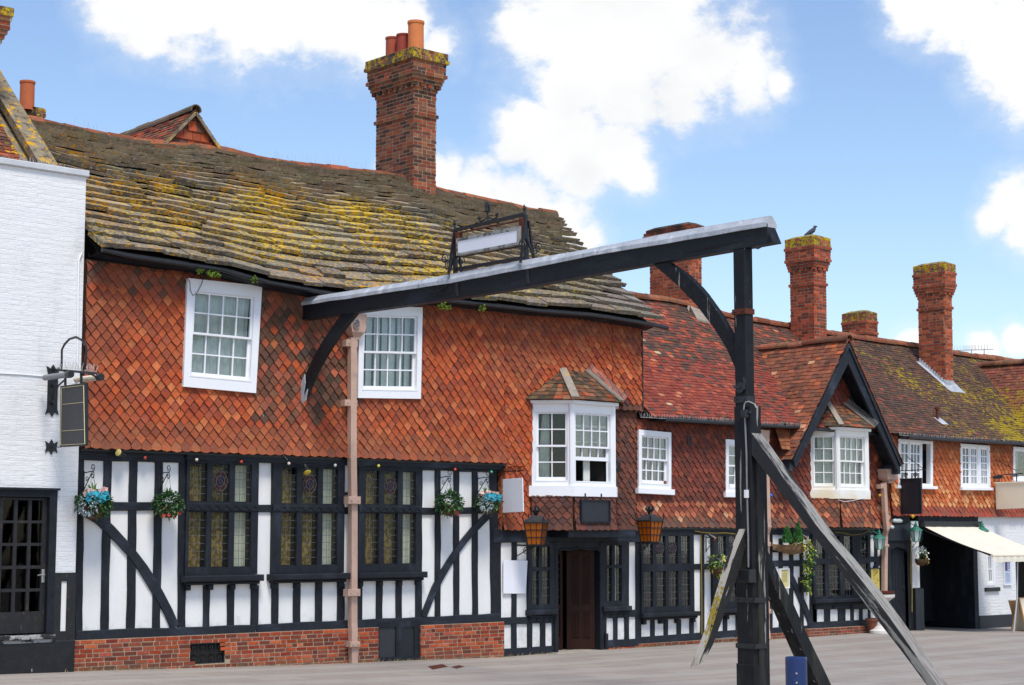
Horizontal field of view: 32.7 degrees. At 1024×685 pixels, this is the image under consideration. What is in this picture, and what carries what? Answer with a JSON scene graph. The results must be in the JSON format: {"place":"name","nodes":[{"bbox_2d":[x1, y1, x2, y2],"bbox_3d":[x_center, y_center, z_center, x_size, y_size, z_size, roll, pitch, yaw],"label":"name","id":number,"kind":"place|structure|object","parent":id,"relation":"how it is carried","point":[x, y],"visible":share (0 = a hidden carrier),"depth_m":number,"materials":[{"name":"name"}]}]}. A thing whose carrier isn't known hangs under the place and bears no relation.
{"place":"outdoors","nodes":[
{"label":"outdoors","id":0,"kind":"place"},
{"bbox_2d":[0,627,1023,684],"bbox_3d":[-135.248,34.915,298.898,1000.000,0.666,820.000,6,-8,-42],"label":"ground","id":1,"kind":"structure","parent":0,"point":[967,656],"depth_m":28.60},
{"bbox_2d":[0,5,89,673],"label":"white brick house","id":2,"kind":"structure","parent":1,"relation":"on","point":[43,212],"depth_m":26.25,"materials":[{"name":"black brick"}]},
{"bbox_2d":[0,373,42,376],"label":"wall cable","id":3,"kind":"object","parent":2,"relation":"attached to","point":[22,374],"depth_m":26.09,"materials":[{"name":"white paint"}]},
{"bbox_2d":[0,497,46,633],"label":"door","id":4,"kind":"structure","parent":2,"relation":"in","point":[23,521],"depth_m":25.94,"materials":[{"name":"black paint"}]},
{"bbox_2d":[42,334,104,454],"bbox_3d":[-6.535,0.742,25.951,0.543,1.807,1.455,6,-8,-42],"label":"projecting sign","id":5,"kind":"object","parent":2,"relation":"attached to","point":[73,415],"visible":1,"depth_m":25.88,"materials":[{"name":"black metal"}]},
{"bbox_2d":[76,252,82,376],"bbox_3d":[-6.644,-0.391,26.791,0.080,2.018,0.033,6,-8,-42],"label":"wall cable","id":6,"kind":"object","parent":2,"relation":"attached to","point":[78,287],"depth_m":26.78,"materials":[{"name":"white paint"}]},
{"bbox_2d":[28,19,668,670],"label":"timber framed inn","id":7,"kind":"structure","parent":1,"relation":"on","point":[236,563],"depth_m":30.50,"materials":[{"name":"white paint"}]},
{"bbox_2d":[83,464,94,490],"bbox_3d":[-6.453,2.071,26.654,0.021,0.427,0.342,6,-8,-42],"label":"basket bracket","id":8,"kind":"object","parent":7,"relation":"attached to","point":[87,480],"visible":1,"depth_m":26.68,"materials":[{"name":"black metal"}]},
{"bbox_2d":[74,480,114,521],"bbox_3d":[-6.358,2.377,26.564,0.668,0.703,0.651,6,-8,-42],"label":"hanging basket","id":9,"kind":"object","parent":8,"relation":"hanging from","point":[94,508],"visible":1,"depth_m":26.39,"materials":[{"name":"wicker"}]},
{"bbox_2d":[115,449,125,456],"bbox_3d":[-6.051,1.711,27.067,0.138,0.131,0.270,-1,-6,8],"label":"spotlight","id":10,"kind":"object","parent":7,"relation":"attached to","point":[119,452],"visible":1,"depth_m":26.96,"materials":[{"name":"yellow glass"}]},
{"bbox_2d":[159,465,170,492],"bbox_3d":[-5.474,2.149,27.527,0.021,0.427,0.342,6,-8,-42],"label":"basket bracket","id":11,"kind":"object","parent":7,"relation":"attached to","point":[167,474],"visible":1,"depth_m":27.53,"materials":[{"name":"black metal"}]},
{"bbox_2d":[151,477,185,521],"bbox_3d":[-5.384,2.459,27.426,0.557,0.712,0.557,6,-8,-42],"label":"hanging basket","id":12,"kind":"object","parent":11,"relation":"hanging from","point":[172,509],"visible":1,"depth_m":27.31,"materials":[{"name":"wicker"}]},
{"bbox_2d":[180,460,263,590],"bbox_3d":[-4.907,2.956,28.556,1.497,2.132,0.900,6,-8,-42],"label":"window","id":13,"kind":"structure","parent":7,"relation":"in","point":[219,545],"depth_m":28.38,"materials":[{"name":"black glass"}]},
{"bbox_2d":[182,278,261,392],"bbox_3d":[-4.975,-0.071,28.785,1.464,1.793,0.836,6,-8,-42],"label":"window","id":14,"kind":"structure","parent":7,"relation":"in","point":[222,320],"depth_m":28.57,"materials":[{"name":"white paint"}]},
{"bbox_2d":[85,452,494,472],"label":"festoon lights","id":15,"kind":"object","parent":7,"relation":"attached to","point":[334,463],"visible":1,"depth_m":29.09},
{"bbox_2d":[303,464,310,474],"bbox_3d":[-3.445,2.136,29.376,0.136,0.187,0.362,1,-6,-9],"label":"spotlight","id":16,"kind":"object","parent":7,"relation":"attached to","point":[307,470],"visible":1,"depth_m":29.24,"materials":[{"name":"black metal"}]},
{"bbox_2d":[266,463,350,587],"bbox_3d":[-3.635,3.081,29.689,1.599,2.132,0.900,6,-8,-42],"label":"window","id":17,"kind":"structure","parent":7,"relation":"in","point":[309,544],"depth_m":29.50,"materials":[{"name":"black glass"}]},
{"bbox_2d":[340,314,366,662],"bbox_3d":[-2.741,2.482,29.918,0.403,5.992,0.283,6,-8,-42],"label":"downpipe","id":18,"kind":"object","parent":7,"relation":"attached to","point":[355,330],"visible":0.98,"depth_m":29.93,"materials":[{"name":"brown metal"}]},
{"bbox_2d":[357,307,422,398],"bbox_3d":[-2.406,0.197,31.070,1.424,1.703,0.836,6,-8,-42],"label":"window","id":19,"kind":"structure","parent":7,"relation":"in","point":[389,351],"depth_m":30.99,"materials":[{"name":"white paint"}]},
{"bbox_2d":[357,466,427,585],"bbox_3d":[-2.346,3.208,30.836,1.522,2.132,0.900,6,-8,-42],"label":"window","id":20,"kind":"structure","parent":7,"relation":"in","point":[389,544],"depth_m":30.66,"materials":[{"name":"black glass"}]},
{"bbox_2d":[377,621,419,661],"bbox_3d":[-2.003,5.335,30.546,0.955,0.903,0.080,6,-8,-42],"label":"cellar door","id":21,"kind":"structure","parent":7,"relation":"in","point":[400,641],"depth_m":30.54,"materials":[{"name":"black wood"}]},
{"bbox_2d":[439,470,451,493],"bbox_3d":[-1.196,2.505,31.342,0.021,0.427,0.342,6,-8,-42],"label":"basket bracket","id":22,"kind":"object","parent":7,"relation":"attached to","point":[448,478],"visible":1,"depth_m":31.36,"materials":[{"name":"black metal"}]},
{"bbox_2d":[434,480,464,518],"bbox_3d":[-1.121,2.806,31.221,0.575,0.699,0.564,-3,-7,25],"label":"hanging basket","id":23,"kind":"object","parent":22,"relation":"hanging from","point":[450,509],"visible":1,"depth_m":31.11,"materials":[{"name":"wicker"}]},
{"bbox_2d":[477,471,489,494],"bbox_3d":[-0.523,2.567,31.942,0.021,0.427,0.342,6,-8,-42],"label":"basket bracket","id":24,"kind":"object","parent":7,"relation":"attached to","point":[486,479],"visible":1,"depth_m":31.96,"materials":[{"name":"black metal"}]},
{"bbox_2d":[473,481,503,513],"bbox_3d":[-0.431,2.837,31.832,0.607,0.635,0.554,6,-8,-42],"label":"hanging basket","id":25,"kind":"object","parent":24,"relation":"hanging from","point":[486,507],"visible":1,"depth_m":31.70,"materials":[{"name":"wicker"}]},
{"bbox_2d":[502,463,523,512],"bbox_3d":[-0.042,2.657,32.260,0.020,0.970,0.790,6,-8,-42],"label":"projecting sign","id":26,"kind":"object","parent":7,"relation":"attached to","point":[513,495],"visible":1,"depth_m":32.16,"materials":[{"name":"metal"}]},
{"bbox_2d":[503,560,527,593],"bbox_3d":[0.064,4.359,32.471,0.604,0.625,0.014,6,-8,-42],"label":"blank notice","id":27,"kind":"object","parent":7,"relation":"attached to","point":[514,576],"visible":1,"depth_m":32.45,"materials":[{"name":"white paper"}]},
{"bbox_2d":[517,507,549,555],"bbox_3d":[0.339,3.482,32.299,0.641,0.944,0.432,-2,-7,16],"label":"wall lantern","id":28,"kind":"object","parent":7,"relation":"attached to","point":[536,526],"depth_m":32.14,"materials":[{"name":"orange glass"}]},
{"bbox_2d":[525,543,557,621],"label":"window","id":29,"kind":"structure","parent":7,"relation":"in","point":[543,577],"depth_m":32.91,"materials":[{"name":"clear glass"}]},
{"bbox_2d":[532,403,568,485],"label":"window","id":30,"kind":"structure","parent":7,"relation":"in","point":[540,411],"depth_m":33.00,"materials":[{"name":"white paint"}]},
{"bbox_2d":[558,550,562,649],"bbox_3d":[0.810,4.962,33.756,0.420,1.941,0.050,6,-8,-42],"label":"door frame","id":31,"kind":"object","parent":7,"relation":"in","point":[560,555],"depth_m":33.85,"materials":[{"name":"brown wood"}]},
{"bbox_2d":[566,549,594,649],"bbox_3d":[1.328,4.979,33.956,0.545,1.951,0.050,1,-6,-7],"label":"door","id":32,"kind":"structure","parent":7,"relation":"in","point":[580,620],"depth_m":33.93,"materials":[{"name":"brown wood"}]},
{"bbox_2d":[549,404,611,485],"bbox_3d":[1.271,1.995,33.597,1.097,1.547,0.836,6,-8,-42],"label":"window","id":33,"kind":"structure","parent":7,"relation":"in","point":[592,422],"depth_m":33.37,"materials":[{"name":"white paint"}]},
{"bbox_2d":[576,460,607,481],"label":"window","id":34,"kind":"structure","parent":7,"relation":"in","point":[596,467],"depth_m":33.73,"materials":[{"name":"black glass"}]},
{"bbox_2d":[579,493,610,522],"bbox_3d":[1.570,3.188,33.074,0.779,0.658,0.075,6,-8,-42],"label":"black signboard","id":35,"kind":"object","parent":7,"relation":"attached to","point":[595,511],"visible":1,"depth_m":33.05,"materials":[{"name":"metal"}]},
{"bbox_2d":[602,541,631,618],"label":"window","id":36,"kind":"structure","parent":7,"relation":"in","point":[617,551],"depth_m":34.23,"materials":[{"name":"clear glass"}]},
{"bbox_2d":[635,505,664,553],"bbox_3d":[2.609,3.671,34.345,0.446,0.964,0.728,6,-8,-42],"label":"wall lantern","id":37,"kind":"object","parent":7,"relation":"attached to","point":[649,525],"depth_m":34.16,"materials":[{"name":"orange glass"}]},
{"bbox_2d":[428,664,447,669],"bbox_3d":[-1.244,5.396,29.001,0.306,0.052,1.453,-2,-7,15],"label":"drain cover","id":38,"kind":"object","parent":1,"relation":"on","point":[433,667],"visible":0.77,"depth_m":29.01,"materials":[{"name":"metal"}]},
{"bbox_2d":[65,631,864,671],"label":"weeds","id":39,"kind":"object","parent":1,"relation":"on","point":[437,658],"visible":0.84,"depth_m":30.62,"materials":[{"name":"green plant"}]},
{"bbox_2d":[300,216,947,684],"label":"gallows sign","id":40,"kind":"object","parent":1,"relation":"on","point":[750,568],"visible":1,"depth_m":22.35,"materials":[{"name":"black paint"}]},
{"bbox_2d":[441,201,542,274],"bbox_3d":[-0.331,-1.614,26.263,0.349,1.066,2.117,6,-8,-42],"label":"iron sign frame","id":41,"kind":"object","parent":40,"relation":"on","point":[498,240],"visible":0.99,"depth_m":26.15,"materials":[{"name":"black metal"}]},
{"bbox_2d":[616,222,903,646],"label":"tile hung range","id":42,"kind":"structure","parent":1,"relation":"on","point":[832,444],"depth_m":38.26,"materials":[{"name":"tile"}]},
{"bbox_2d":[635,429,674,494],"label":"window","id":43,"kind":"structure","parent":42,"relation":"in","point":[654,447],"depth_m":35.21,"materials":[{"name":"white paint"}]},
{"bbox_2d":[639,532,700,624],"bbox_3d":[2.945,4.760,35.446,1.681,1.827,0.880,6,-8,-42],"label":"window","id":44,"kind":"structure","parent":42,"relation":"in","point":[667,566],"depth_m":35.28,"materials":[{"name":"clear glass"}]},
{"bbox_2d":[700,534,701,634],"bbox_3d":[3.883,4.952,35.825,0.035,2.047,0.020,6,-8,-42],"label":"wall cable","id":45,"kind":"object","parent":42,"relation":"attached to","point":[701,584],"depth_m":35.82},
{"bbox_2d":[708,533,715,540],"bbox_3d":[4.199,4.008,36.017,0.176,0.161,0.493,-4,-7,31],"label":"spotlight","id":46,"kind":"object","parent":42,"relation":"attached to","point":[712,537],"visible":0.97,"depth_m":35.83,"materials":[{"name":"black metal"}]},
{"bbox_2d":[706,532,718,551],"bbox_3d":[4.119,4.103,35.941,0.021,0.427,0.362,6,-8,-42],"label":"basket bracket","id":47,"kind":"object","parent":42,"relation":"attached to","point":[710,543],"visible":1,"depth_m":35.98,"materials":[{"name":"black metal"}]},
{"bbox_2d":[704,540,726,579],"bbox_3d":[4.215,4.471,35.844,0.688,0.847,0.438,6,-8,-42],"label":"hanging basket","id":48,"kind":"object","parent":47,"relation":"hanging from","point":[716,570],"visible":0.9,"depth_m":35.71,"materials":[{"name":"wicker"}]},
{"bbox_2d":[710,532,736,618],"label":"window","id":49,"kind":"structure","parent":42,"relation":"in","point":[725,541],"depth_m":36.36,"materials":[{"name":"black glass"}]},
{"bbox_2d":[723,439,734,497],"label":"window","id":50,"kind":"structure","parent":42,"relation":"in","point":[730,444],"depth_m":36.73,"materials":[{"name":"white paint"}]},
{"bbox_2d":[761,429,770,639],"bbox_3d":[5.353,4.094,37.129,0.399,4.488,0.221,6,-8,-42],"label":"downpipe","id":51,"kind":"object","parent":42,"relation":"attached to","point":[765,433],"visible":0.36,"depth_m":37.20,"materials":[{"name":"pink metal"}]},
{"bbox_2d":[778,568,789,587],"bbox_3d":[5.856,5.079,37.625,0.312,0.420,0.065,6,-8,-42],"label":"menu board","id":52,"kind":"object","parent":42,"relation":"attached to","point":[784,574],"visible":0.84,"depth_m":37.63,"materials":[{"name":"yellow paper"}]},
{"bbox_2d":[663,491,920,517],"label":"festoon lights","id":53,"kind":"object","parent":42,"relation":"attached to","point":[878,495],"visible":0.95,"depth_m":37.35},
{"bbox_2d":[772,522,817,595],"bbox_3d":[6.175,4.674,37.672,1.313,1.625,0.484,6,-8,-42],"label":"wall trough","id":54,"kind":"object","parent":42,"relation":"attached to","point":[796,548],"depth_m":37.75,"materials":[{"name":"green plant"}]},
{"bbox_2d":[798,576,809,591],"bbox_3d":[6.356,5.249,37.981,0.254,0.356,0.135,6,-8,-42],"label":"letter box","id":55,"kind":"object","parent":42,"relation":"attached to","point":[801,584],"visible":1,"depth_m":37.90,"materials":[{"name":"black metal"}]},
{"bbox_2d":[804,226,816,235],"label":"bird","id":56,"kind":"object","parent":42,"relation":"on","point":[811,231],"visible":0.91,"depth_m":43.05},
{"bbox_2d":[810,431,834,489],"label":"window","id":57,"kind":"structure","parent":42,"relation":"in","point":[822,462],"depth_m":38.65,"materials":[{"name":"white paint"}]},
{"bbox_2d":[811,532,870,609],"bbox_3d":[7.145,5.102,39.192,2.150,1.686,0.880,6,-8,-42],"label":"window","id":58,"kind":"structure","parent":42,"relation":"in","point":[833,588],"depth_m":38.94,"materials":[{"name":"black glass"}]},
{"bbox_2d":[834,430,865,489],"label":"window","id":59,"kind":"structure","parent":42,"relation":"in","point":[852,443],"depth_m":39.01,"materials":[{"name":"white paint"}]},
{"bbox_2d":[870,568,880,590],"bbox_3d":[8.246,5.383,39.744,0.366,0.517,0.065,6,-8,-42],"label":"poster","id":60,"kind":"object","parent":42,"relation":"attached to","point":[875,576],"visible":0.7,"depth_m":39.77,"materials":[{"name":"paper"}]},
{"bbox_2d":[870,529,885,549],"bbox_3d":[8.284,4.455,39.608,0.295,0.479,0.430,3,-7,-27],"label":"wall lantern","id":61,"kind":"object","parent":42,"relation":"attached to","point":[879,539],"depth_m":39.48,"materials":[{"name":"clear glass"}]},
{"bbox_2d":[876,469,897,590],"bbox_3d":[8.581,4.343,39.943,0.544,2.890,0.282,6,-8,-42],"label":"downpipe","id":62,"kind":"object","parent":42,"relation":"attached to","point":[885,476],"visible":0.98,"depth_m":39.90,"materials":[{"name":"pink metal"}]},
{"bbox_2d":[785,656,806,684],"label":"bollard","id":63,"kind":"object","parent":1,"relation":"on","point":[795,670],"visible":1,"depth_m":16.23,"materials":[{"name":"blue metal"}]},
{"bbox_2d":[865,618,877,632],"bbox_3d":[8.101,6.335,39.080,0.380,0.330,0.380,6,-8,-42],"label":"plant pot","id":64,"kind":"object","parent":1,"relation":"on","point":[871,623],"visible":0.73,"depth_m":38.96,"materials":[{"name":"ceramic"}]},
{"bbox_2d":[870,594,894,633],"bbox_3d":[8.210,6.057,39.012,0.690,0.860,0.690,6,-8,-42],"label":"birdbath","id":65,"kind":"object","parent":1,"relation":"on","point":[878,629],"visible":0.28,"depth_m":38.82,"materials":[{"name":"stone"}]},
{"bbox_2d":[881,591,893,594],"bbox_3d":[8.210,5.593,39.063,0.670,0.070,0.663,6,-8,-42],"label":"saucer","id":66,"kind":"object","parent":65,"relation":"on","point":[887,592],"visible":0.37,"depth_m":38.78,"materials":[{"name":"ceramic"}]},
{"bbox_2d":[780,261,1023,630],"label":"carriage wing","id":67,"kind":"structure","parent":1,"relation":"on","point":[954,419],"depth_m":43.11,"materials":[{"name":"brown tile"}]},
{"bbox_2d":[891,519,902,522],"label":"bulkhead light","id":68,"kind":"object","parent":67,"relation":"attached to","point":[897,520],"visible":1,"depth_m":40.35,"materials":[{"name":"white glass"}]},
{"bbox_2d":[891,548,905,624],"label":"door","id":69,"kind":"structure","parent":67,"relation":"in","point":[897,554],"depth_m":40.47,"materials":[{"name":"black wood"}]},
{"bbox_2d":[888,524,910,540],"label":"black signboard","id":70,"kind":"object","parent":67,"relation":"attached to","point":[899,532],"visible":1,"depth_m":40.46},
{"bbox_2d":[910,540,912,611],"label":"wall cable","id":71,"kind":"object","parent":67,"relation":"attached to","point":[911,576],"depth_m":40.58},
{"bbox_2d":[900,456,925,513],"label":"projecting sign","id":72,"kind":"object","parent":67,"relation":"attached to","point":[911,494],"visible":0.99,"depth_m":40.27,"materials":[{"name":"black metal"}]},
{"bbox_2d":[907,520,922,541],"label":"wall lantern","id":73,"kind":"object","parent":67,"relation":"attached to","point":[915,532],"depth_m":40.43,"materials":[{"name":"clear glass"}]},
{"bbox_2d":[895,439,937,488],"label":"window","id":74,"kind":"structure","parent":67,"relation":"in","point":[912,449],"depth_m":41.16,"materials":[{"name":"white paint"}]},
{"bbox_2d":[920,521,1023,561],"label":"awning","id":75,"kind":"object","parent":67,"relation":"attached to","point":[971,535],"visible":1,"depth_m":41.01,"materials":[{"name":"beige fabric"}]},
{"bbox_2d":[959,444,993,490],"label":"window","id":76,"kind":"structure","parent":67,"relation":"in","point":[974,459],"depth_m":42.72,"materials":[{"name":"white paint"}]},
{"bbox_2d":[972,345,992,353],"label":"television aerial","id":77,"kind":"object","parent":67,"relation":"attached to","point":[984,349],"visible":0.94,"depth_m":49.41,"materials":[{"name":"metal"}]},
{"bbox_2d":[978,522,988,531],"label":"wall lantern","id":78,"kind":"object","parent":67,"relation":"attached to","point":[982,527],"depth_m":42.25,"materials":[{"name":"green metal"}]},
{"bbox_2d":[986,555,994,585],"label":"window","id":79,"kind":"structure","parent":67,"relation":"in","point":[990,564],"depth_m":42.92,"materials":[{"name":"white paint"}]},
{"bbox_2d":[1002,562,1011,584],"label":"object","id":80,"kind":"object","parent":67,"relation":"attached to","point":[1007,573],"visible":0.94,"depth_m":43.31,"materials":[{"name":"white paint"}]},
{"bbox_2d":[993,459,1023,508],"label":"projecting sign","id":81,"kind":"object","parent":67,"relation":"attached to","point":[1009,495],"visible":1,"depth_m":42.79,"materials":[{"name":"beige metal"}]},
{"bbox_2d":[1012,447,1023,481],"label":"window","id":82,"kind":"structure","parent":67,"relation":"in","point":[1018,452],"depth_m":44.04,"materials":[{"name":"white paint"}]},
{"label":"basket bracket","id":83,"kind":"object","parent":67,"relation":"attached to","visible":0},
{"bbox_2d":[912,539,929,565],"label":"hanging basket","id":84,"kind":"object","parent":83,"relation":"hanging from","point":[920,562],"visible":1,"depth_m":40.48,"materials":[{"name":"wicker"}]},
{"bbox_2d":[1008,600,1015,628],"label":"menu easel","id":85,"kind":"object","parent":1,"relation":"on","point":[1012,603],"visible":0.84,"depth_m":41.35,"materials":[{"name":"brown wood"}]},
{"bbox_2d":[1013,562,1017,631],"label":"support pole","id":86,"kind":"object","parent":1,"relation":"on","point":[1016,596],"visible":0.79,"depth_m":40.52,"materials":[{"name":"metal"}]},
{"bbox_2d":[1011,597,1023,630],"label":"sandwich board","id":87,"kind":"object","parent":1,"relation":"on","point":[1019,624],"visible":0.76,"depth_m":41.20,"materials":[{"name":"brown wood"}]},
{"bbox_2d":[0,0,1023,358],"label":"sky","id":88,"kind":"structure","parent":0,"point":[893,129],"materials":[{"name":"blue"}]}
]}

